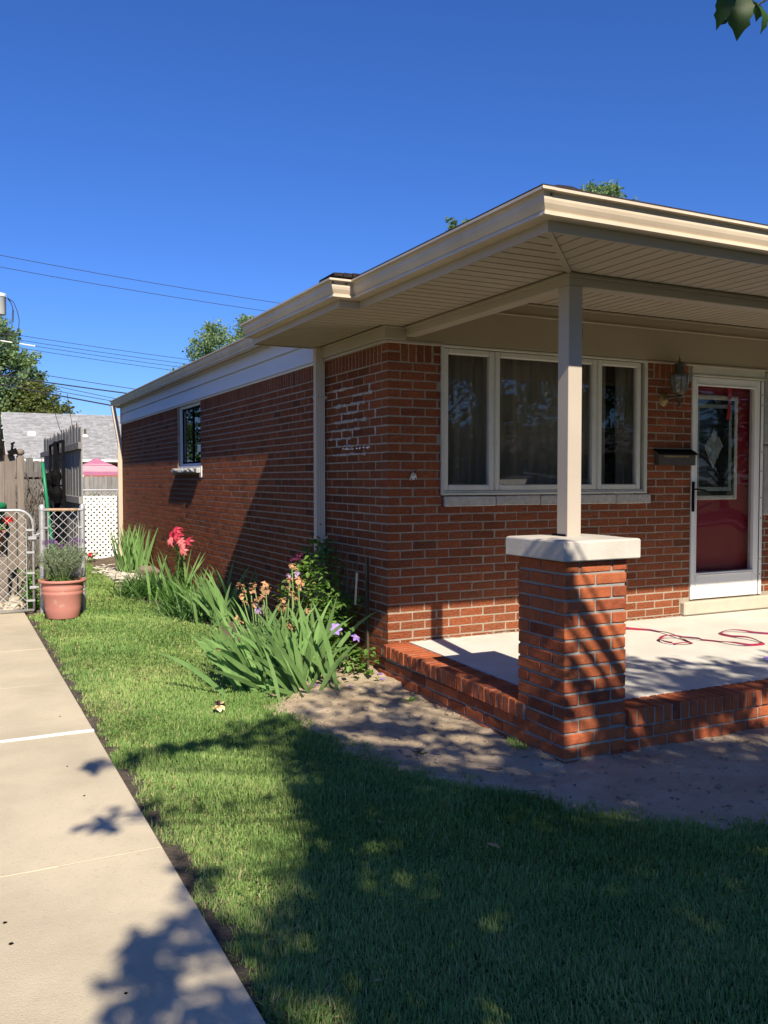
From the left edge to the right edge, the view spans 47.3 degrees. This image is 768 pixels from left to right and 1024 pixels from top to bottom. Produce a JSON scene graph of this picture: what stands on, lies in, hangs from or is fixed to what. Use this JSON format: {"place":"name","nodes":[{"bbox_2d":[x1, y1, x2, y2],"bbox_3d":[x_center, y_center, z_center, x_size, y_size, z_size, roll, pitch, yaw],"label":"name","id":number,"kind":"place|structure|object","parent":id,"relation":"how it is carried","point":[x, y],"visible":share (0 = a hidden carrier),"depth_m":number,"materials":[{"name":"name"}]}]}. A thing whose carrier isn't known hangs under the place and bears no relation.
{"place":"outdoors","nodes":[
{"label":"outdoors","id":0,"kind":"place"},
{"bbox_2d":[0,530,5,555],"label":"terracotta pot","id":1,"kind":"object","parent":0,"point":[1,537],"visible":0.82,"depth_m":10.74,"materials":[{"name":"ceramic"}]},
{"bbox_2d":[0,517,13,531],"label":"red geranium","id":2,"kind":"object","parent":1,"relation":"in","point":[9,521],"visible":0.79,"depth_m":10.78,"materials":[{"name":"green plant"}]},
{"bbox_2d":[17,572,85,615],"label":"yard soil","id":3,"kind":"structure","parent":0,"point":[34,611],"depth_m":11.16,"materials":[{"name":"brown soil"}]},
{"bbox_2d":[14,569,39,609],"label":"weeds","id":4,"kind":"object","parent":3,"relation":"on","point":[30,595],"visible":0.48,"depth_m":10.66,"materials":[{"name":"green plant"}]},
{"bbox_2d":[41,463,56,576],"bbox_3d":[-4.307,0.253,11.328,0.216,1.784,0.070,0,2,-10],"label":"green pole","id":5,"kind":"object","parent":3,"relation":"on","point":[45,490],"visible":0.6,"depth_m":11.29,"materials":[{"name":"plastic"}]},
{"bbox_2d":[0,412,120,504],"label":"neighbour house","id":6,"kind":"structure","parent":0,"point":[27,433],"depth_m":46.32,"materials":[{"name":"grey"}]},
{"bbox_2d":[24,530,117,614],"bbox_3d":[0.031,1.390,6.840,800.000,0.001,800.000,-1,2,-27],"label":"ground","id":7,"kind":"structure","parent":0,"point":[94,551],"depth_m":21.48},
{"bbox_2d":[0,292,19,335],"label":"utility pole","id":8,"kind":"object","parent":7,"relation":"on","point":[3,296],"visible":1,"depth_m":29.99,"materials":[{"name":"grey metal"}]},
{"bbox_2d":[0,384,110,405],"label":"overhead wire","id":9,"kind":"object","parent":8,"relation":"attached to","point":[54,394],"visible":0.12,"depth_m":30.99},
{"bbox_2d":[0,380,110,400],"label":"overhead wire","id":10,"kind":"object","parent":8,"relation":"attached to","point":[54,390],"visible":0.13,"depth_m":30.97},
{"bbox_2d":[1,374,114,398],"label":"overhead wire","id":11,"kind":"object","parent":8,"relation":"attached to","point":[62,387],"visible":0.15,"depth_m":31.11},
{"bbox_2d":[0,375,125,393],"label":"overhead wire","id":12,"kind":"object","parent":8,"relation":"attached to","point":[62,384],"visible":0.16,"depth_m":31.08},
{"bbox_2d":[3,368,132,388],"bbox_3d":[-2.468,-4.312,35.578,24.622,1.821,0.023,-1,2,-27],"label":"overhead wire","id":13,"kind":"object","parent":8,"relation":"attached to","point":[67,378],"visible":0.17,"depth_m":31.14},
{"bbox_2d":[0,340,175,366],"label":"overhead wire","id":14,"kind":"object","parent":8,"relation":"attached to","point":[71,351],"visible":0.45,"depth_m":31.00,"materials":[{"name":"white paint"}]},
{"bbox_2d":[3,345,173,370],"bbox_3d":[-2.469,-5.337,35.539,24.621,1.329,0.018,-1,2,-27],"label":"overhead wire","id":15,"kind":"object","parent":8,"relation":"attached to","point":[87,358],"visible":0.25,"depth_m":31.39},
{"bbox_2d":[1,337,184,363],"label":"overhead wire","id":16,"kind":"object","parent":8,"relation":"attached to","point":[94,351],"visible":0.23,"depth_m":31.50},
{"bbox_2d":[0,332,194,360],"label":"overhead wire","id":17,"kind":"object","parent":8,"relation":"attached to","point":[94,346],"visible":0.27,"depth_m":31.52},
{"bbox_2d":[2,267,263,310],"bbox_3d":[-1.128,-8.157,36.104,27.621,1.054,0.019,-1,2,-27],"label":"overhead wire","id":18,"kind":"object","parent":8,"relation":"attached to","point":[128,289],"visible":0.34,"depth_m":32.03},
{"bbox_2d":[0,255,276,302],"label":"overhead wire","id":19,"kind":"object","parent":8,"relation":"attached to","point":[133,279],"visible":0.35,"depth_m":32.07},
{"bbox_2d":[0,449,25,596],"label":"brown fence","id":20,"kind":"object","parent":7,"relation":"on","point":[9,482],"visible":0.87,"depth_m":11.68,"materials":[{"name":"brown wood"}]},
{"bbox_2d":[0,442,17,455],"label":"security light","id":21,"kind":"object","parent":20,"relation":"attached to","point":[12,451],"visible":1,"depth_m":11.57,"materials":[{"name":"black metal"}]},
{"bbox_2d":[0,316,57,425],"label":"maple tree","id":22,"kind":"object","parent":7,"relation":"on","point":[24,361],"visible":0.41,"depth_m":56.40,"materials":[{"name":"green plant"}]},
{"bbox_2d":[0,377,81,414],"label":"olive tree","id":23,"kind":"object","parent":7,"relation":"on","point":[33,402],"visible":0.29,"depth_m":54.86,"materials":[{"name":"green plant"}]},
{"bbox_2d":[40,422,82,576],"bbox_3d":[-4.811,-0.010,13.099,0.148,2.414,4.890,-1,2,-27],"label":"privacy fence","id":24,"kind":"object","parent":7,"relation":"on","point":[71,437],"visible":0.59,"depth_m":11.82,"materials":[{"name":"grey wood"}]},
{"bbox_2d":[41,440,65,575],"bbox_3d":[-4.649,0.050,12.293,0.260,2.075,2.215,-1,2,-27],"label":"plant rack","id":25,"kind":"object","parent":24,"relation":"attached to","point":[55,491],"visible":0.66,"depth_m":11.86,"materials":[{"name":"black metal"}]},
{"bbox_2d":[26,476,117,523],"bbox_3d":[-8.782,-0.295,27.578,6.000,1.700,0.074,-1,2,-27],"label":"picket fence","id":26,"kind":"object","parent":7,"relation":"on","point":[105,482],"visible":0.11,"depth_m":27.48,"materials":[{"name":"white wood"}]},
{"bbox_2d":[34,489,117,531],"bbox_3d":[-4.439,0.064,22.472,12.000,1.360,0.077,-1,2,-27],"label":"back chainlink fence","id":27,"kind":"object","parent":7,"relation":"on","point":[100,490],"visible":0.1,"depth_m":21.19,"materials":[{"name":"metal"}]},
{"bbox_2d":[43,493,113,506],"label":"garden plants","id":28,"kind":"object","parent":7,"relation":"on","point":[95,494],"visible":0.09,"depth_m":23.05,"materials":[{"name":"green plant"}]},
{"bbox_2d":[83,458,117,474],"bbox_3d":[-10.909,-0.828,33.277,2.112,2.460,2.406,-1,2,-27],"label":"pink canopy","id":29,"kind":"object","parent":7,"relation":"on","point":[95,466],"visible":0.38,"depth_m":32.50,"materials":[{"name":"fabric"}]},
{"bbox_2d":[85,506,117,553],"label":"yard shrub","id":30,"kind":"object","parent":7,"relation":"on","point":[102,520],"visible":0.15,"depth_m":18.76,"materials":[{"name":"green plant"}]},
{"bbox_2d":[166,318,235,372],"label":"ash tree","id":31,"kind":"object","parent":7,"relation":"on","point":[210,342],"visible":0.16,"depth_m":41.22,"materials":[{"name":"green plant"}]},
{"bbox_2d":[226,313,254,343],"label":"ash tree","id":32,"kind":"object","parent":7,"relation":"on","point":[240,334],"visible":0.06,"depth_m":42.98,"materials":[{"name":"green plant"}]},
{"bbox_2d":[109,183,767,667],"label":"brick house","id":33,"kind":"structure","parent":7,"relation":"on","point":[339,407],"depth_m":7.52,"materials":[{"name":"red brick"}]},
{"bbox_2d":[171,401,201,476],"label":"side window","id":34,"kind":"structure","parent":33,"relation":"in","point":[190,434],"depth_m":12.58,"materials":[{"name":"glass"}]},
{"bbox_2d":[272,523,380,680],"bbox_3d":[-0.533,0.704,7.299,0.564,1.182,1.724,-1,2,-27],"label":"clematis vine","id":35,"kind":"object","parent":33,"relation":"attached to","point":[346,601],"visible":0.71,"depth_m":7.19,"materials":[{"name":"green plant"}]},
{"bbox_2d":[354,572,357,604],"bbox_3d":[-0.219,0.601,6.862,0.004,0.259,0.061,-1,2,-27],"label":"plant tag","id":36,"kind":"object","parent":35,"relation":"in","point":[356,588],"visible":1,"depth_m":6.86,"materials":[{"name":"metal"}]},
{"bbox_2d":[409,469,416,479],"bbox_3d":[0.230,-0.292,6.867,0.066,0.085,0.016,-1,2,-27],"label":"broken bracket","id":37,"kind":"object","parent":33,"relation":"attached to","point":[413,476],"visible":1,"depth_m":6.87,"materials":[{"name":"grey metal"}]},
{"bbox_2d":[440,344,647,495],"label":"picture window","id":38,"kind":"structure","parent":33,"relation":"in","point":[499,408],"depth_m":7.58,"materials":[{"name":"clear glass"}]},
{"bbox_2d":[659,356,689,407],"bbox_3d":[2.645,-1.184,7.931,0.216,0.482,0.213,-1,2,-27],"label":"wall lantern","id":39,"kind":"object","parent":33,"relation":"attached to","point":[679,378],"depth_m":7.88,"materials":[{"name":"brown metal"}]},
{"bbox_2d":[653,449,698,465],"bbox_3d":[2.686,-0.504,8.049,0.485,0.150,0.080,-1,2,-27],"label":"mailbox","id":40,"kind":"object","parent":33,"relation":"attached to","point":[687,457],"visible":1,"depth_m":8.02,"materials":[{"name":"brown metal"}]},
{"bbox_2d":[696,386,749,571],"bbox_3d":[3.255,-0.226,8.494,0.900,2.100,0.076,-1,2,-27],"label":"front door","id":41,"kind":"structure","parent":33,"relation":"in","point":[723,413],"depth_m":8.49,"materials":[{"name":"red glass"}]},
{"bbox_2d":[689,364,765,599],"bbox_3d":[3.295,-0.287,8.407,0.962,2.210,0.123,-1,2,-27],"label":"storm door","id":42,"kind":"structure","parent":33,"relation":"in","point":[736,582],"depth_m":8.48,"materials":[{"name":"white paint"}]},
{"bbox_2d":[444,216,468,231],"bbox_3d":[2.612,-4.723,30.509,2.126,11.036,2.307,0,2,8],"label":"locust tree","id":43,"kind":"object","parent":7,"relation":"on","point":[453,224],"visible":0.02,"depth_m":30.16,"materials":[{"name":"green plant"}]},
{"bbox_2d":[378,594,767,760],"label":"porch","id":44,"kind":"object","parent":7,"relation":"on","point":[687,692],"visible":0.69,"depth_m":6.01,"materials":[{"name":"concrete"}]},
{"bbox_2d":[506,534,640,763],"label":"porch pier","id":45,"kind":"structure","parent":44,"relation":"on","point":[572,632],"depth_m":4.94,"materials":[{"name":"red brick"}]},
{"bbox_2d":[552,285,582,536],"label":"porch column","id":46,"kind":"structure","parent":45,"relation":"on","point":[569,413],"depth_m":5.03,"materials":[{"name":"white metal"}]},
{"bbox_2d":[626,627,767,645],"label":"flat hose","id":47,"kind":"object","parent":44,"relation":"on","point":[719,633],"visible":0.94,"depth_m":7.10,"materials":[{"name":"red rubber"}]},
{"bbox_2d":[577,178,638,200],"bbox_3d":[8.060,-5.874,32.909,7.027,13.152,6.878,-1,2,-27],"label":"locust tree","id":48,"kind":"object","parent":7,"relation":"on","point":[610,189],"visible":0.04,"depth_m":32.10,"materials":[{"name":"green plant"}]},
{"bbox_2d":[714,0,767,40],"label":"shade tree","id":49,"kind":"object","parent":7,"relation":"on","point":[736,15],"visible":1,"depth_m":2.07,"materials":[{"name":"green plant"}]},
{"bbox_2d":[0,609,265,1023],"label":"concrete path","id":50,"kind":"structure","parent":0,"point":[102,920],"depth_m":3.28,"materials":[{"name":"beige concrete"}]},
{"bbox_2d":[0,502,6,553],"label":"green bin","id":51,"kind":"object","parent":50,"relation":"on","point":[3,505],"visible":0.36,"depth_m":11.17,"materials":[{"name":"plastic"}]},
{"bbox_2d":[0,554,8,601],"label":"wooden box","id":52,"kind":"object","parent":50,"relation":"on","point":[4,578],"visible":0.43,"depth_m":10.65,"materials":[{"name":"wood"}]},
{"bbox_2d":[3,600,21,610],"bbox_3d":[-4.384,1.124,10.343,0.214,0.163,0.196,-1,2,-27],"label":"rubble stone","id":53,"kind":"object","parent":50,"relation":"on","point":[16,605],"visible":0.59,"depth_m":10.29,"materials":[{"name":"stone"}]},
{"bbox_2d":[9,596,19,600],"bbox_3d":[-4.566,1.120,10.741,0.197,0.172,0.175,1,2,27],"label":"rubble stone","id":54,"kind":"object","parent":50,"relation":"on","point":[15,598],"visible":0.28,"depth_m":10.73,"materials":[{"name":"stone"}]},
{"bbox_2d":[87,554,338,690],"bbox_3d":[-3.248,1.119,12.183,1.210,0.145,12.300,-1,2,-27],"label":"garden bed","id":55,"kind":"object","parent":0,"point":[109,560],"visible":0.11,"depth_m":12.09,"materials":[{"name":"brown soil"}]},
{"bbox_2d":[85,549,105,561],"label":"red rose stem","id":56,"kind":"object","parent":55,"relation":"on","point":[91,556],"visible":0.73,"depth_m":16.62,"materials":[{"name":"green plant"}]},
{"bbox_2d":[83,495,118,559],"bbox_3d":[-5.606,0.315,17.298,0.784,1.279,0.032,-1,2,-27],"label":"lattice fence","id":57,"kind":"object","parent":55,"relation":"on","point":[101,522],"visible":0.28,"depth_m":17.30,"materials":[{"name":"white plastic"}]},
{"bbox_2d":[91,564,146,585],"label":"stone chips","id":58,"kind":"object","parent":55,"relation":"on","point":[112,571],"visible":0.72,"depth_m":14.36,"materials":[{"name":"white stone"}]},
{"bbox_2d":[109,522,157,573],"bbox_3d":[-4.206,0.586,14.601,0.727,0.904,1.221,-1,2,-27],"label":"iris clump","id":59,"kind":"object","parent":55,"relation":"on","point":[132,557],"visible":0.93,"depth_m":14.45,"materials":[{"name":"green plant"}]},
{"bbox_2d":[138,565,159,576],"bbox_3d":[-3.737,0.966,13.941,0.254,0.250,0.309,2,3,38],"label":"garden stone","id":60,"kind":"object","parent":55,"relation":"on","point":[144,570],"visible":0.45,"depth_m":13.86,"materials":[{"name":"beige stone"}]},
{"bbox_2d":[105,565,193,603],"bbox_3d":[-3.153,0.938,11.897,1.347,0.440,2.172,-1,2,-27],"label":"daylily clump","id":61,"kind":"object","parent":55,"relation":"on","point":[132,589],"visible":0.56,"depth_m":11.65,"materials":[{"name":"green plant"}]},
{"bbox_2d":[144,545,204,603],"bbox_3d":[-2.705,0.787,11.019,0.927,0.781,0.750,1,3,31],"label":"gladiolus clump","id":62,"kind":"object","parent":55,"relation":"on","point":[176,575],"visible":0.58,"depth_m":11.04,"materials":[{"name":"green plant"}]},
{"bbox_2d":[167,526,193,590],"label":"asiatic lily","id":63,"kind":"object","parent":55,"relation":"on","point":[176,538],"visible":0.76,"depth_m":10.99,"materials":[{"name":"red plant"}]},
{"bbox_2d":[137,568,223,609],"bbox_3d":[-2.564,0.926,10.835,1.030,0.514,1.964,-1,2,-27],"label":"daylily clump","id":64,"kind":"object","parent":55,"relation":"on","point":[170,589],"visible":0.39,"depth_m":10.64,"materials":[{"name":"green plant"}]},
{"bbox_2d":[145,582,238,627],"bbox_3d":[-2.180,1.011,10.126,1.204,0.400,1.932,0,2,5],"label":"daylily clump","id":65,"kind":"object","parent":55,"relation":"on","point":[185,612],"visible":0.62,"depth_m":9.89,"materials":[{"name":"green plant"}]},
{"bbox_2d":[170,560,259,626],"bbox_3d":[-1.816,0.869,9.749,1.040,0.712,1.438,-1,2,-27],"label":"iris clump","id":66,"kind":"object","parent":55,"relation":"on","point":[211,596],"visible":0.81,"depth_m":9.47,"materials":[{"name":"green plant"}]},
{"bbox_2d":[158,563,375,701],"bbox_3d":[-0.852,0.891,6.653,1.604,0.915,1.193,0,2,5],"label":"iris clump","id":67,"kind":"object","parent":55,"relation":"on","point":[270,657],"visible":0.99,"depth_m":6.47,"materials":[{"name":"green plant"}]},
{"bbox_2d":[290,553,307,635],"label":"dark iris","id":68,"kind":"object","parent":55,"relation":"on","point":[297,557],"visible":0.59,"depth_m":7.59,"materials":[{"name":"purple plant"}]},
{"bbox_2d":[365,558,368,666],"bbox_3d":[-0.130,0.844,7.042,0.030,0.955,0.030,-1,2,-27],"label":"garden stake","id":69,"kind":"object","parent":55,"relation":"on","point":[367,604],"visible":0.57,"depth_m":7.04,"materials":[{"name":"brown metal"}]},
{"bbox_2d":[0,0,767,415],"label":"sky","id":70,"kind":"structure","parent":0,"point":[265,150],"materials":[{"name":"blue"}]},
{"bbox_2d":[27,555,767,1023],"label":"lawn","id":71,"kind":"structure","parent":0,"point":[689,927],"depth_m":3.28,"materials":[{"name":"plant"}]},
{"bbox_2d":[4,457,42,571],"bbox_3d":[-6.187,0.055,14.800,0.825,1.957,0.066,-1,2,-27],"label":"old fence","id":72,"kind":"object","parent":71,"relation":"on","point":[28,466],"visible":0.26,"depth_m":14.90,"materials":[{"name":"grey wood"}]},
{"bbox_2d":[4,468,45,566],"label":"dead vines","id":73,"kind":"object","parent":72,"relation":"attached to","point":[32,499],"visible":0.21,"depth_m":14.80,"materials":[{"name":"brown plant"}]},
{"bbox_2d":[38,504,45,613],"bbox_3d":[-3.984,0.580,10.229,0.080,1.350,0.078,-1,2,-27],"label":"gate post","id":74,"kind":"object","parent":71,"relation":"on","point":[42,538],"visible":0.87,"depth_m":10.20,"materials":[{"name":"metal"}]},
{"bbox_2d":[0,509,39,612],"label":"chainlink gate","id":75,"kind":"structure","parent":74,"relation":"attached to","point":[33,538],"depth_m":10.14,"materials":[{"name":"metal"}]},
{"bbox_2d":[42,508,82,577],"bbox_3d":[-3.779,0.547,10.318,0.451,1.188,0.058,-1,2,-27],"label":"chainlink fence","id":76,"kind":"object","parent":74,"relation":"attached to","point":[63,509],"visible":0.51,"depth_m":10.32,"materials":[{"name":"metal"}]},
{"bbox_2d":[38,577,86,619],"bbox_3d":[-3.652,0.980,9.962,0.522,0.440,0.522,-1,2,-27],"label":"flower pot","id":77,"kind":"object","parent":71,"relation":"on","point":[62,600],"visible":0.92,"depth_m":9.79,"materials":[{"name":"ceramic"}]},
{"bbox_2d":[41,576,81,580],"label":"seedling weeds","id":78,"kind":"object","parent":77,"relation":"on","point":[60,578],"visible":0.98,"depth_m":9.82,"materials":[{"name":"green plant"}]},
{"bbox_2d":[37,538,86,580],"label":"lavender bush","id":79,"kind":"object","parent":77,"relation":"on","point":[65,562],"visible":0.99,"depth_m":9.86,"materials":[{"name":"green plant"}]},
{"bbox_2d":[79,503,85,610],"bbox_3d":[-3.583,0.572,10.429,0.068,1.350,0.066,-1,2,-27],"label":"gate post","id":80,"kind":"object","parent":71,"relation":"on","point":[83,566],"visible":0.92,"depth_m":10.40,"materials":[{"name":"metal"}]},
{"bbox_2d":[26,613,302,1023],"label":"path edge dirt","id":81,"kind":"structure","parent":71,"relation":"on","point":[221,932],"depth_m":3.62,"materials":[{"name":"brown soil"}]},
{"bbox_2d":[213,700,224,711],"bbox_3d":[-1.103,1.295,5.856,0.093,0.070,0.076,-1,2,-27],"label":"fallen iris bloom","id":82,"kind":"object","parent":71,"relation":"on","point":[219,705],"visible":1,"depth_m":5.84,"materials":[{"name":"white plant"}]},
{"bbox_2d":[42,628,541,923],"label":"clover weeds","id":83,"kind":"object","parent":71,"relation":"on","point":[428,908],"visible":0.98,"depth_m":3.53,"materials":[{"name":"green plant"}]},
{"bbox_2d":[118,664,749,1017],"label":"lawn litter","id":84,"kind":"object","parent":71,"relation":"on","point":[499,937],"visible":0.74,"depth_m":3.53,"materials":[{"name":"brown plant"}]},
{"bbox_2d":[488,843,499,847],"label":"brown leaf","id":85,"kind":"object","parent":71,"relation":"on","point":[494,845],"visible":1,"depth_m":3.64,"materials":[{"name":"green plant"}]},
{"bbox_2d":[266,655,767,836],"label":"bare soil","id":86,"kind":"structure","parent":0,"point":[751,775],"depth_m":4.90,"materials":[{"name":"brown soil"}]},
{"bbox_2d":[400,696,416,700],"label":"green leaf","id":87,"kind":"object","parent":86,"relation":"on","point":[410,698],"visible":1,"depth_m":6.18,"materials":[{"name":"green plant"}]},
{"bbox_2d":[412,747,423,751],"bbox_3d":[0.200,1.385,5.113,0.044,0.005,0.110,11,9,44],"label":"bark chip","id":88,"kind":"object","parent":86,"relation":"on","point":[418,748],"visible":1,"depth_m":5.11,"materials":[{"name":"grey wood"}]},
{"bbox_2d":[486,766,502,768],"bbox_3d":[0.602,1.389,4.755,0.100,0.004,0.032,3,8,0],"label":"bark chip","id":89,"kind":"object","parent":86,"relation":"on","point":[492,767],"visible":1,"depth_m":4.76,"materials":[{"name":"grey wood"}]},
{"bbox_2d":[282,680,751,820],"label":"soil twigs","id":90,"kind":"object","parent":86,"relation":"on","point":[528,756],"visible":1,"depth_m":4.94,"materials":[{"name":"brown wood"}]}
]}

